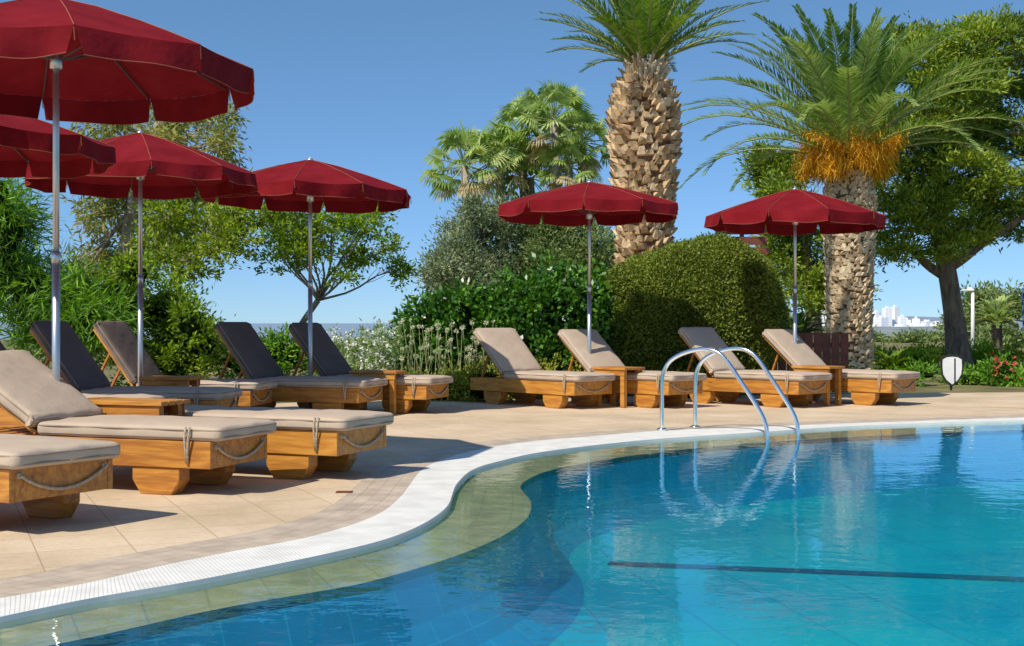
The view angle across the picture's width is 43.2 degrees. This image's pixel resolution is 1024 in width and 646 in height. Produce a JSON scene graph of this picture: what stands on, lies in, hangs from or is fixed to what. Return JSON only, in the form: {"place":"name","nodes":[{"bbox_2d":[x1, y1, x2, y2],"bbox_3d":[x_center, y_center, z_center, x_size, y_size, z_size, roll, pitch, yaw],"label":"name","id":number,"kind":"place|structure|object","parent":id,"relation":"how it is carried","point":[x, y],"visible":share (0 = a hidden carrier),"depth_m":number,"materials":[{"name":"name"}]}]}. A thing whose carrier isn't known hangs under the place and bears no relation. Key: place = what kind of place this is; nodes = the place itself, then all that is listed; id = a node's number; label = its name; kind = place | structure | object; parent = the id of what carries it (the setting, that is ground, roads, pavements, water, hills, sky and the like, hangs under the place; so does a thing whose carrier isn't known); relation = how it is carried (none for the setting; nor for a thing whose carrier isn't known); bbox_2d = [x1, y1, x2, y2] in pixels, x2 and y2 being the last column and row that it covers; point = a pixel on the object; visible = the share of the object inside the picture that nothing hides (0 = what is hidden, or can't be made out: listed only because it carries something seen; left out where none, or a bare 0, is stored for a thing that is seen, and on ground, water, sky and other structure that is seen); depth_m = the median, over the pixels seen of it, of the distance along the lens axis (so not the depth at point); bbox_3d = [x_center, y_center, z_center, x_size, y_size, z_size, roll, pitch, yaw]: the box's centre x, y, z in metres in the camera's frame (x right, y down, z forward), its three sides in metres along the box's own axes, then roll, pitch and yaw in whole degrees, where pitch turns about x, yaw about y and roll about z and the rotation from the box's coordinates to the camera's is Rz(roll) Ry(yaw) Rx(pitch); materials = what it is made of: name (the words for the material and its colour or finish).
{"place":"outdoors","nodes":[
{"label":"outdoors","id":0,"kind":"place"},
{"bbox_2d":[0,323,404,339],"bbox_3d":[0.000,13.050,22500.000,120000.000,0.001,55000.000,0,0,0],"label":"sea","id":1,"kind":"structure","parent":0,"point":[345,327],"depth_m":3751.23,"materials":[{"name":"liquid"}]},
{"bbox_2d":[872,310,880,325],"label":"apartment tower","id":2,"kind":"structure","parent":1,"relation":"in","point":[876,313],"depth_m":2025.03,"materials":[{"name":"white concrete"}]},
{"bbox_2d":[875,316,888,326],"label":"apartment tower","id":3,"kind":"structure","parent":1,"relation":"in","point":[881,321],"depth_m":1969.32,"materials":[{"name":"white concrete"}]},
{"bbox_2d":[882,306,891,325],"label":"apartment tower","id":4,"kind":"structure","parent":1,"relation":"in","point":[886,311],"depth_m":2010.11,"materials":[{"name":"white concrete"}]},
{"bbox_2d":[889,324,908,326],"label":"apartment tower","id":5,"kind":"structure","parent":1,"relation":"in","point":[898,325],"depth_m":1970.80,"materials":[{"name":"white concrete"}]},
{"bbox_2d":[898,315,906,325],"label":"apartment tower","id":6,"kind":"structure","parent":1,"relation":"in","point":[902,319],"depth_m":2000.30,"materials":[{"name":"white concrete"}]},
{"bbox_2d":[920,319,934,325],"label":"apartment tower","id":7,"kind":"structure","parent":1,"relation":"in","point":[926,322],"depth_m":2050.42,"materials":[{"name":"white concrete"}]},
{"bbox_2d":[0,392,1023,578],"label":"pool deck pavement","id":8,"kind":"structure","parent":0,"point":[123,516],"depth_m":8.73,"materials":[{"name":"stone"}]},
{"bbox_2d":[0,115,115,178],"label":"patio umbrella","id":9,"kind":"object","parent":8,"relation":"on","point":[24,141],"visible":0.89,"depth_m":11.00,"materials":[{"name":"red fabric"}]},
{"bbox_2d":[0,434,120,518],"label":"sun lounger","id":10,"kind":"object","parent":8,"relation":"on","point":[49,477],"visible":1,"depth_m":6.59,"materials":[{"name":"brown wood"}]},
{"bbox_2d":[0,341,176,427],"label":"sun lounger","id":11,"kind":"object","parent":8,"relation":"on","point":[7,419],"visible":0.12,"depth_m":10.96,"materials":[{"name":"beige fabric"}]},
{"bbox_2d":[0,0,254,380],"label":"patio umbrella","id":12,"kind":"object","parent":8,"relation":"on","point":[69,61],"visible":0.97,"depth_m":8.98,"materials":[{"name":"red fabric"}]},
{"bbox_2d":[29,321,241,406],"bbox_3d":[-3.648,0.514,12.319,2.026,1.071,0.720,0,0,6],"label":"sun lounger","id":13,"kind":"object","parent":8,"relation":"on","point":[81,370],"visible":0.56,"depth_m":12.13,"materials":[{"name":"fabric"}]},
{"bbox_2d":[0,350,276,494],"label":"sun lounger","id":14,"kind":"object","parent":8,"relation":"on","point":[166,455],"visible":0.91,"depth_m":8.10,"materials":[{"name":"beige fabric"}]},
{"bbox_2d":[88,397,189,415],"bbox_3d":[-2.660,0.790,8.980,0.780,0.520,0.332,0,0,21],"label":"side table","id":15,"kind":"object","parent":8,"relation":"on","point":[136,406],"visible":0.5,"depth_m":8.84,"materials":[{"name":"brown wood"}]},
{"bbox_2d":[24,129,257,385],"bbox_3d":[-3.838,-0.477,13.400,2.398,3.055,2.328,0,0,0],"label":"patio umbrella","id":16,"kind":"object","parent":8,"relation":"on","point":[148,166],"visible":0.91,"depth_m":13.37,"materials":[{"name":"red fabric"}]},
{"bbox_2d":[139,376,203,386],"bbox_3d":[-3.500,0.800,13.300,0.550,0.500,0.352,0,0,10],"label":"side table","id":17,"kind":"object","parent":8,"relation":"on","point":[174,381],"visible":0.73,"depth_m":13.15,"materials":[{"name":"brown wood"}]},
{"bbox_2d":[93,321,277,406],"bbox_3d":[-3.625,0.514,14.069,2.025,1.071,0.728,0,0,9],"label":"sun lounger","id":18,"kind":"object","parent":8,"relation":"on","point":[118,340],"visible":0.52,"depth_m":13.88,"materials":[{"name":"beige fabric"}]},
{"bbox_2d":[164,404,393,479],"bbox_3d":[-1.957,0.827,9.232,2.199,0.447,0.720,0,0,24],"label":"sun lounger","id":19,"kind":"object","parent":8,"relation":"on","point":[303,443],"visible":0.49,"depth_m":8.71,"materials":[{"name":"brown wood"}]},
{"bbox_2d":[215,322,387,409],"bbox_3d":[-2.472,0.518,14.747,2.025,1.064,0.720,0,0,18],"label":"sun lounger","id":20,"kind":"object","parent":8,"relation":"on","point":[248,350],"visible":0.8,"depth_m":14.53,"materials":[{"name":"fabric"}]},
{"bbox_2d":[203,157,410,408],"bbox_3d":[-2.360,-0.438,15.024,2.353,2.975,2.456,0,0,0],"label":"patio umbrella","id":21,"kind":"object","parent":8,"relation":"on","point":[310,185],"visible":0.92,"depth_m":14.60,"materials":[{"name":"red fabric"}]},
{"bbox_2d":[335,491,352,492],"bbox_3d":[-1.040,1.047,8.020,0.100,0.004,0.080,0,0,0],"label":"deck drain","id":22,"kind":"object","parent":8,"relation":"on","point":[343,491],"visible":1,"depth_m":8.00,"materials":[{"name":"brown metal"}]},
{"bbox_2d":[288,323,452,413],"bbox_3d":[-1.750,0.522,15.424,2.025,1.056,0.720,0,0,20],"label":"sun lounger","id":23,"kind":"object","parent":8,"relation":"on","point":[416,392],"visible":0.64,"depth_m":15.30,"materials":[{"name":"fabric"}]},
{"bbox_2d":[349,370,406,414],"bbox_3d":[-1.550,0.800,14.980,0.600,0.500,0.292,0,0,20],"label":"side table","id":24,"kind":"object","parent":8,"relation":"on","point":[390,375],"visible":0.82,"depth_m":14.81,"materials":[{"name":"brown wood"}]},
{"bbox_2d":[0,417,1023,645],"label":"swimming pool","id":25,"kind":"structure","parent":8,"relation":"in","point":[459,550],"depth_m":7.63,"materials":[{"name":"tile"}]},
{"bbox_2d":[0,415,1023,597],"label":"pool coping","id":26,"kind":"object","parent":25,"relation":"attached to","point":[380,489],"visible":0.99,"depth_m":6.81,"materials":[{"name":"stone"}]},
{"bbox_2d":[657,346,799,450],"bbox_3d":[2.073,0.889,12.444,1.271,1.322,0.576,0,0,36],"label":"pool ladder","id":27,"kind":"object","parent":25,"relation":"attached to","point":[719,352],"visible":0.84,"depth_m":12.47,"materials":[{"name":"silver metal"}]},
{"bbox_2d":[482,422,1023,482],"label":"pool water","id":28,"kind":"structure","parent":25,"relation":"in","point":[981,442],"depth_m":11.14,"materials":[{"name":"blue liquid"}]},
{"bbox_2d":[470,328,615,408],"bbox_3d":[0.363,0.557,16.513,0.720,0.986,2.026,0,0,-42],"label":"sun lounger","id":29,"kind":"object","parent":8,"relation":"on","point":[524,378],"visible":1,"depth_m":16.51,"materials":[{"name":"beige fabric"}]},
{"bbox_2d":[498,179,677,403],"bbox_3d":[1.007,-0.412,16.900,2.376,2.925,2.423,0,0,0],"label":"patio umbrella","id":30,"kind":"object","parent":8,"relation":"on","point":[583,203],"visible":0.99,"depth_m":16.49,"materials":[{"name":"red fabric"}]},
{"bbox_2d":[591,366,644,407],"bbox_3d":[1.330,0.800,16.200,0.550,0.500,0.392,0,0,45],"label":"side table","id":31,"kind":"object","parent":8,"relation":"on","point":[621,371],"visible":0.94,"depth_m":16.01,"materials":[{"name":"brown wood"}]},
{"bbox_2d":[558,329,706,407],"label":"sun lounger","id":32,"kind":"object","parent":8,"relation":"on","point":[678,388],"visible":0.73,"depth_m":16.28,"materials":[{"name":"beige fabric"}]},
{"bbox_2d":[678,327,831,407],"bbox_3d":[3.081,0.551,16.699,0.720,0.998,2.025,0,0,-44],"label":"sun lounger","id":33,"kind":"object","parent":8,"relation":"on","point":[722,384],"visible":0.84,"depth_m":16.51,"materials":[{"name":"beige fabric"}]},
{"bbox_2d":[704,187,886,370],"bbox_3d":[3.837,-0.403,17.588,2.405,2.905,2.431,0,0,0],"label":"patio umbrella","id":34,"kind":"object","parent":8,"relation":"on","point":[792,210],"visible":1,"depth_m":17.08,"materials":[{"name":"red fabric"}]},
{"bbox_2d":[791,365,844,405],"bbox_3d":[3.930,0.800,16.600,0.550,0.500,0.392,0,0,44],"label":"side table","id":35,"kind":"object","parent":8,"relation":"on","point":[836,371],"visible":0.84,"depth_m":16.52,"materials":[{"name":"brown wood"}]},
{"bbox_2d":[762,329,919,405],"bbox_3d":[4.300,0.567,17.084,2.026,0.967,0.720,0,0,44],"label":"sun lounger","id":36,"kind":"object","parent":8,"relation":"on","point":[868,387],"visible":0.66,"depth_m":16.63,"materials":[{"name":"beige fabric"}]},
{"bbox_2d":[0,339,1023,403],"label":"garden ground","id":37,"kind":"structure","parent":0,"point":[935,387],"depth_m":23.52,"materials":[{"name":"soil"}]},
{"bbox_2d":[0,177,161,372],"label":"pepper bush","id":38,"kind":"object","parent":37,"relation":"on","point":[25,280],"visible":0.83,"depth_m":16.52,"materials":[{"name":"green plant"}]},
{"bbox_2d":[46,97,253,364],"bbox_3d":[-9.388,-2.719,34.073,5.737,7.658,4.563,0,0,0],"label":"eucalyptus tree","id":39,"kind":"object","parent":37,"relation":"on","point":[215,143],"visible":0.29,"depth_m":33.65,"materials":[{"name":"green plant"}]},
{"bbox_2d":[77,243,235,385],"bbox_3d":[-4.836,-0.031,17.738,2.169,2.096,2.236,0,0,0],"label":"shrub","id":40,"kind":"object","parent":37,"relation":"on","point":[182,342],"visible":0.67,"depth_m":17.41,"materials":[{"name":"green plant"}]},
{"bbox_2d":[116,197,282,378],"bbox_3d":[-4.521,-0.415,19.196,2.388,3.162,2.120,0,0,39],"label":"mastic tree","id":41,"kind":"object","parent":37,"relation":"on","point":[226,226],"visible":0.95,"depth_m":18.96,"materials":[{"name":"green plant"}]},
{"bbox_2d":[210,321,359,378],"bbox_3d":[-3.278,0.508,18.578,2.311,1.077,1.244,0,0,-37],"label":"shrub","id":42,"kind":"object","parent":37,"relation":"on","point":[284,355],"visible":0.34,"depth_m":18.41,"materials":[{"name":"green plant"}]},
{"bbox_2d":[245,204,420,375],"bbox_3d":[-2.851,-0.501,19.861,2.961,3.229,2.212,0,0,0],"label":"mastic tree","id":43,"kind":"object","parent":37,"relation":"on","point":[294,247],"visible":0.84,"depth_m":19.70,"materials":[{"name":"green plant"}]},
{"bbox_2d":[304,316,410,375],"bbox_3d":[-2.167,0.436,18.427,1.465,1.077,1.742,0,0,0],"label":"white flower bush","id":44,"kind":"object","parent":37,"relation":"on","point":[361,343],"visible":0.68,"depth_m":18.02,"materials":[{"name":"grey plant"}]},
{"bbox_2d":[370,273,500,378],"bbox_3d":[-1.037,0.195,19.157,2.332,1.905,1.482,0,0,-18],"label":"laurel bush","id":45,"kind":"object","parent":37,"relation":"on","point":[444,307],"visible":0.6,"depth_m":18.81,"materials":[{"name":"green plant"}]},
{"bbox_2d":[382,318,494,398],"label":"allium flowers","id":46,"kind":"object","parent":37,"relation":"on","point":[426,346],"visible":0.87,"depth_m":18.00,"materials":[{"name":"plant"}]},
{"bbox_2d":[419,121,511,270],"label":"fan palm","id":47,"kind":"object","parent":37,"relation":"on","point":[456,138],"visible":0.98,"depth_m":41.71,"materials":[{"name":"green plant"}]},
{"bbox_2d":[412,183,527,297],"bbox_3d":[-0.821,-0.972,27.930,2.765,4.166,2.550,0,0,0],"label":"olive tree","id":48,"kind":"object","parent":37,"relation":"on","point":[457,255],"visible":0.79,"depth_m":27.46,"materials":[{"name":"green plant"}]},
{"bbox_2d":[459,123,531,253],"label":"fan palm","id":49,"kind":"object","parent":37,"relation":"on","point":[503,137],"visible":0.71,"depth_m":42.37,"materials":[{"name":"green plant"}]},
{"bbox_2d":[480,94,563,281],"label":"fan palm","id":50,"kind":"object","parent":37,"relation":"on","point":[511,111],"visible":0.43,"depth_m":43.13,"materials":[{"name":"green plant"}]},
{"bbox_2d":[306,352,746,401],"bbox_3d":[0.181,0.749,17.745,6.417,0.730,1.723,0,0,0],"label":"ground cover","id":51,"kind":"object","parent":37,"relation":"on","point":[459,387],"visible":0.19,"depth_m":17.40,"materials":[{"name":"green plant"}]},
{"bbox_2d":[493,140,563,201],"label":"fan palm","id":52,"kind":"object","parent":37,"relation":"on","point":[531,182],"visible":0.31,"depth_m":43.21,"materials":[{"name":"green plant"}]},
{"bbox_2d":[465,244,626,395],"bbox_3d":[0.492,-0.018,19.265,2.757,2.348,1.857,0,0,0],"label":"laurel bush","id":53,"kind":"object","parent":37,"relation":"on","point":[537,312],"visible":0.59,"depth_m":18.93,"materials":[{"name":"green plant"}]},
{"bbox_2d":[509,73,594,188],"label":"fan palm","id":54,"kind":"object","parent":37,"relation":"on","point":[562,95],"visible":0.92,"depth_m":41.83,"materials":[{"name":"green plant"}]},
{"bbox_2d":[494,195,618,371],"bbox_3d":[1.298,-0.927,28.670,3.982,4.060,2.927,0,0,-20],"label":"olive tree","id":55,"kind":"object","parent":37,"relation":"on","point":[558,240],"visible":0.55,"depth_m":28.05,"materials":[{"name":"green plant"}]},
{"bbox_2d":[534,131,602,239],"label":"fan palm","id":56,"kind":"object","parent":37,"relation":"on","point":[565,145],"visible":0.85,"depth_m":41.71,"materials":[{"name":"green plant"}]},
{"bbox_2d":[547,108,610,284],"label":"fan palm","id":57,"kind":"object","parent":37,"relation":"on","point":[599,129],"visible":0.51,"depth_m":42.32,"materials":[{"name":"green plant"}]},
{"bbox_2d":[536,0,768,267],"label":"date palm","id":58,"kind":"object","parent":37,"relation":"on","point":[644,124],"visible":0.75,"depth_m":20.88,"materials":[{"name":"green plant"}]},
{"bbox_2d":[603,231,791,395],"bbox_3d":[2.733,-0.094,19.614,3.010,2.629,2.264,0,0,0],"label":"boxwood hedge","id":59,"kind":"object","parent":37,"relation":"on","point":[728,289],"visible":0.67,"depth_m":18.80,"materials":[{"name":"green plant"}]},
{"bbox_2d":[716,227,770,254],"bbox_3d":[3.980,-0.375,22.383,1.000,2.850,0.115,0,0,0],"label":"direction sign","id":60,"kind":"object","parent":37,"relation":"on","point":[758,241],"visible":0.25,"depth_m":22.32,"materials":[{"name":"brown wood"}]},
{"bbox_2d":[789,307,824,341],"bbox_3d":[5.972,0.372,26.953,1.461,1.456,1.379,0,0,32],"label":"young palm","id":61,"kind":"object","parent":37,"relation":"on","point":[803,322],"visible":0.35,"depth_m":26.79,"materials":[{"name":"green plant"}]},
{"bbox_2d":[770,333,849,391],"bbox_3d":[4.515,0.600,19.630,1.230,0.900,0.060,0,0,0],"label":"wooden fence","id":62,"kind":"object","parent":37,"relation":"on","point":[831,349],"visible":0.39,"depth_m":19.60,"materials":[{"name":"brown wood"}]},
{"bbox_2d":[733,139,887,351],"bbox_3d":[7.537,-1.941,34.392,4.028,6.112,3.730,0,0,-30],"label":"pine tree","id":63,"kind":"object","parent":37,"relation":"on","point":[769,176],"visible":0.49,"depth_m":33.77,"materials":[{"name":"green plant"}]},
{"bbox_2d":[680,2,1023,368],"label":"date palm","id":64,"kind":"object","parent":37,"relation":"on","point":[851,141],"visible":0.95,"depth_m":25.33,"materials":[{"name":"green plant"}]},
{"bbox_2d":[868,347,916,370],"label":"cycad plant","id":65,"kind":"object","parent":37,"relation":"on","point":[892,358],"visible":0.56,"depth_m":22.88,"materials":[{"name":"green plant"}]},
{"bbox_2d":[790,274,1023,348],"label":"background trees","id":66,"kind":"object","parent":37,"relation":"on","point":[983,330],"visible":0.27,"depth_m":58.85,"materials":[{"name":"green plant"}]},
{"bbox_2d":[815,2,1023,370],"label":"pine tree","id":67,"kind":"object","parent":37,"relation":"on","point":[932,190],"visible":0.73,"depth_m":28.95,"materials":[{"name":"green plant"}]},
{"bbox_2d":[872,356,1023,386],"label":"garden shrubs","id":68,"kind":"object","parent":37,"relation":"on","point":[970,377],"visible":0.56,"depth_m":22.62,"materials":[{"name":"green plant"}]},
{"bbox_2d":[872,323,1023,342],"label":"distant tree line","id":69,"kind":"object","parent":37,"relation":"on","point":[912,336],"visible":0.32,"depth_m":72.62,"materials":[{"name":"green plant"}]},
{"bbox_2d":[873,333,1023,373],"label":"background shrubs","id":70,"kind":"object","parent":37,"relation":"on","point":[930,355],"visible":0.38,"depth_m":30.22,"materials":[{"name":"green plant"}]},
{"bbox_2d":[940,354,962,389],"bbox_3d":[6.840,0.770,20.130,0.350,0.560,0.080,0,0,0],"label":"shield sign","id":71,"kind":"object","parent":37,"relation":"on","point":[951,366],"visible":1,"depth_m":20.09,"materials":[{"name":"white paint"}]},
{"bbox_2d":[961,287,974,348],"bbox_3d":[12.705,0.021,36.000,0.360,2.058,0.140,0,0,0],"label":"street lamp","id":72,"kind":"object","parent":37,"relation":"on","point":[971,289],"visible":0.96,"depth_m":35.96,"materials":[{"name":"white metal"}]},
{"bbox_2d":[965,292,1022,350],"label":"young palm","id":73,"kind":"object","parent":37,"relation":"on","point":[998,312],"visible":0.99,"depth_m":39.83,"materials":[{"name":"green plant"}]},
{"bbox_2d":[969,350,1020,385],"bbox_3d":[8.525,0.796,22.585,0.900,0.678,1.004,0,0,0],"label":"oleander bush","id":74,"kind":"object","parent":37,"relation":"on","point":[1003,370],"visible":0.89,"depth_m":22.50,"materials":[{"name":"green plant"}]},
{"bbox_2d":[1022,288,1023,329],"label":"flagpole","id":75,"kind":"object","parent":37,"relation":"on","point":[1023,307],"visible":1,"depth_m":33.98,"materials":[{"name":"metal"}]},
{"bbox_2d":[0,0,1023,322],"label":"sky","id":76,"kind":"structure","parent":0,"point":[367,87],"materials":[{"name":"blue"}]},
{"bbox_2d":[790,313,1022,325],"bbox_3d":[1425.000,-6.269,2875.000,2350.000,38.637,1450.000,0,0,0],"label":"distant hills","id":77,"kind":"structure","parent":0,"point":[941,320],"depth_m":2753.95,"materials":[{"name":"grey"}]},
{"bbox_2d":[912,317,919,326],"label":"apartment tower","id":78,"kind":"structure","parent":0,"point":[915,322],"depth_m":2008.84,"materials":[{"name":"white concrete"}]},
{"bbox_2d":[823,326,1022,337],"bbox_3d":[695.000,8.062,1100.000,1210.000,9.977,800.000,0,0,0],"label":"coastal hill","id":79,"kind":"structure","parent":0,"point":[887,331],"depth_m":1184.36,"materials":[{"name":"grey"}]},
{"bbox_2d":[890,305,899,325],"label":"apartment tower","id":80,"kind":"structure","parent":79,"relation":"on","point":[895,312],"depth_m":2030.90,"materials":[{"name":"white concrete"}]}
]}

